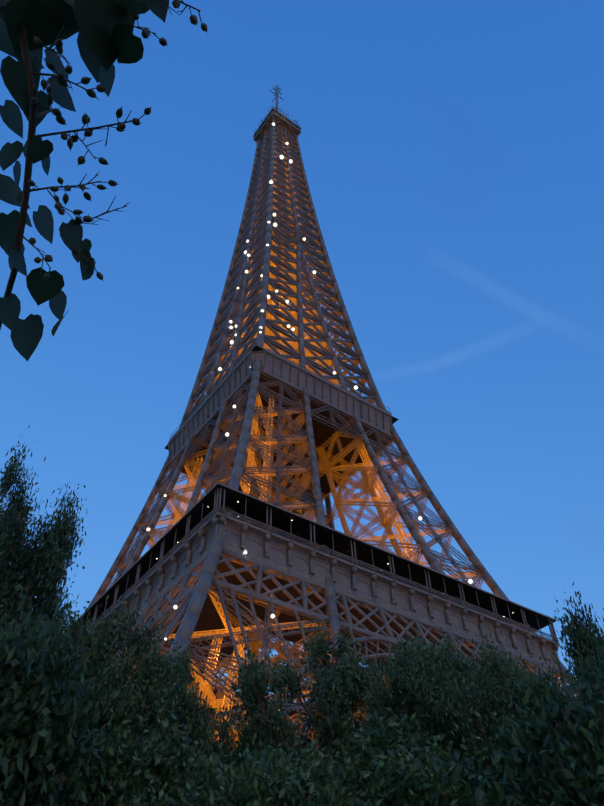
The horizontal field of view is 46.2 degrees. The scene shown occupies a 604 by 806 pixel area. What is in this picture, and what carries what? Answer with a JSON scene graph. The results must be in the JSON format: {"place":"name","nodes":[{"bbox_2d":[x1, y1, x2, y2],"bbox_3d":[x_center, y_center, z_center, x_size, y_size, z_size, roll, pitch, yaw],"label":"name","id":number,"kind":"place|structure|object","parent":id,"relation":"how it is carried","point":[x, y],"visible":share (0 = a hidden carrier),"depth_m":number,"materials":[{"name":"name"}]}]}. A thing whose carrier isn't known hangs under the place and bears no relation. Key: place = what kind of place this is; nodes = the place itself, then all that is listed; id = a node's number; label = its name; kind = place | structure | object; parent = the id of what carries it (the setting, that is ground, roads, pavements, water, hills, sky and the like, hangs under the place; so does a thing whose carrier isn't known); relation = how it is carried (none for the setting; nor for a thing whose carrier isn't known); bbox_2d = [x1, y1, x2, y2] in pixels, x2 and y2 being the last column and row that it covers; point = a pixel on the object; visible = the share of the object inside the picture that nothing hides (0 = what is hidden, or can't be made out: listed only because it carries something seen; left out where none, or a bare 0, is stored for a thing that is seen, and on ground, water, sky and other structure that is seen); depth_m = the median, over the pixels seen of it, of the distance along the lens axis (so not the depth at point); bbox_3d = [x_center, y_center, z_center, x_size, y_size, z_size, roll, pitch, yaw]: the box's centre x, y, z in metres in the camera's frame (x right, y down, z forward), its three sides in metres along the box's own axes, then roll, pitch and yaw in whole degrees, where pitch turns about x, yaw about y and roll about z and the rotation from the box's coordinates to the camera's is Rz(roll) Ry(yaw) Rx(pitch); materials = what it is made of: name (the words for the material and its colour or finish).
{"place":"outdoors","nodes":[
{"label":"outdoors","id":0,"kind":"place"},
{"bbox_2d":[0,0,603,704],"label":"sky","id":1,"kind":"structure","parent":0,"point":[452,151],"materials":[{"name":"blue"}]},
{"bbox_3d":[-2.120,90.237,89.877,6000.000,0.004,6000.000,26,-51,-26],"label":"ground","id":2,"kind":"structure","parent":0,"visible":0},
{"bbox_2d":[0,487,28,643],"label":"tree","id":3,"kind":"object","parent":2,"relation":"on","point":[3,535],"visible":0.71,"depth_m":20.68,"materials":[{"name":"green plant"}]},
{"bbox_2d":[0,425,86,641],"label":"tree","id":4,"kind":"object","parent":2,"relation":"on","point":[40,566],"visible":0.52,"depth_m":22.08,"materials":[{"name":"green plant"}]},
{"bbox_2d":[4,575,97,687],"bbox_3d":[-7.516,10.406,18.584,3.437,15.042,3.441,26,-51,-26],"label":"tree","id":5,"kind":"object","parent":2,"relation":"on","point":[50,613],"depth_m":22.04,"materials":[{"name":"green plant"}]},
{"bbox_2d":[0,579,121,805],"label":"tree","id":6,"kind":"object","parent":2,"relation":"on","point":[46,703],"visible":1,"depth_m":11.69,"materials":[{"name":"green plant"}]},
{"bbox_2d":[59,665,143,804],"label":"tree","id":7,"kind":"object","parent":2,"relation":"on","point":[91,671],"visible":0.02,"depth_m":15.63,"materials":[{"name":"green plant"}]},
{"bbox_2d":[0,0,207,361],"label":"tree branch","id":8,"kind":"object","parent":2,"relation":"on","point":[31,29],"visible":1,"depth_m":2.73,"materials":[{"name":"green plant"}]},
{"bbox_2d":[49,592,208,757],"bbox_3d":[-6.039,10.870,17.638,7.321,12.918,5.759,9,-45,-11],"label":"tree","id":9,"kind":"object","parent":2,"relation":"on","point":[155,683],"visible":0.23,"depth_m":19.51,"materials":[{"name":"green plant"}]},
{"bbox_2d":[54,698,255,805],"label":"bush","id":10,"kind":"object","parent":2,"relation":"on","point":[172,767],"visible":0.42,"depth_m":13.90,"materials":[{"name":"green plant"}]},
{"bbox_2d":[90,641,245,772],"bbox_3d":[-4.086,12.477,19.205,5.590,12.656,4.813,-3,-44,0],"label":"tree","id":11,"kind":"object","parent":2,"relation":"on","point":[205,717],"visible":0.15,"depth_m":21.06,"materials":[{"name":"green plant"}]},
{"bbox_2d":[208,700,260,766],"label":"tree","id":12,"kind":"object","parent":2,"relation":"on","point":[225,723],"visible":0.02,"depth_m":24.13,"materials":[{"name":"green plant"}]},
{"bbox_2d":[81,733,394,805],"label":"bush","id":13,"kind":"object","parent":2,"relation":"on","point":[281,780],"visible":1,"depth_m":12.15,"materials":[{"name":"green plant"}]},
{"bbox_2d":[230,667,317,762],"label":"tree","id":14,"kind":"object","parent":2,"relation":"on","point":[282,701],"visible":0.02,"depth_m":25.25,"materials":[{"name":"green plant"}]},
{"bbox_2d":[217,615,427,770],"bbox_3d":[0.757,12.641,20.420,7.167,13.878,6.339,14,-47,-16],"label":"tree","id":15,"kind":"object","parent":2,"relation":"on","point":[339,688],"visible":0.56,"depth_m":21.89,"materials":[{"name":"green plant"}]},
{"bbox_2d":[68,84,577,757],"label":"eiffel tower","id":16,"kind":"structure","parent":2,"relation":"on","point":[290,452],"depth_m":133.02,"materials":[{"name":"brown metal"}]},
{"bbox_2d":[147,123,471,639],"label":"lights","id":17,"kind":"object","parent":16,"relation":"on","point":[234,406],"visible":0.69,"depth_m":176.57},
{"bbox_2d":[318,691,498,805],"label":"bush","id":18,"kind":"object","parent":2,"relation":"on","point":[401,777],"visible":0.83,"depth_m":12.70,"materials":[{"name":"green plant"}]},
{"bbox_2d":[344,647,488,795],"bbox_3d":[3.408,14.027,21.645,5.172,13.409,7.090,72,-79,-45],"label":"tree","id":19,"kind":"object","parent":2,"relation":"on","point":[375,671],"visible":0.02,"depth_m":24.68,"materials":[{"name":"green plant"}]},
{"bbox_2d":[358,625,558,792],"bbox_3d":[5.329,11.920,19.605,7.453,13.501,5.719,59,-70,-42],"label":"tree","id":20,"kind":"object","parent":2,"relation":"on","point":[440,694],"visible":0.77,"depth_m":20.45,"materials":[{"name":"green plant"}]},
{"bbox_2d":[413,698,556,805],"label":"bush","id":21,"kind":"object","parent":2,"relation":"on","point":[499,747],"visible":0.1,"depth_m":14.09,"materials":[{"name":"green plant"}]},
{"bbox_2d":[453,639,577,772],"bbox_3d":[7.576,13.466,21.226,7.041,13.357,6.261,26,-51,-26],"label":"tree","id":22,"kind":"object","parent":2,"relation":"on","point":[507,664],"visible":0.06,"depth_m":23.61,"materials":[{"name":"green plant"}]},
{"bbox_2d":[460,656,577,761],"bbox_3d":[7.952,12.833,19.159,6.350,11.402,5.674,26,-51,-26],"label":"tree","id":23,"kind":"object","parent":2,"relation":"on","point":[549,675],"depth_m":21.27,"materials":[{"name":"green plant"}]},
{"bbox_2d":[468,658,603,805],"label":"bush","id":24,"kind":"object","parent":2,"relation":"on","point":[564,756],"visible":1,"depth_m":12.05,"materials":[{"name":"green plant"}]},
{"bbox_2d":[547,582,603,708],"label":"tree","id":25,"kind":"object","parent":2,"relation":"on","point":[583,638],"visible":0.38,"depth_m":19.27,"materials":[{"name":"green plant"}]},
{"bbox_2d":[559,621,603,721],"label":"tree","id":26,"kind":"object","parent":2,"relation":"on","point":[598,692],"visible":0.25,"depth_m":15.21,"materials":[{"name":"green plant"}]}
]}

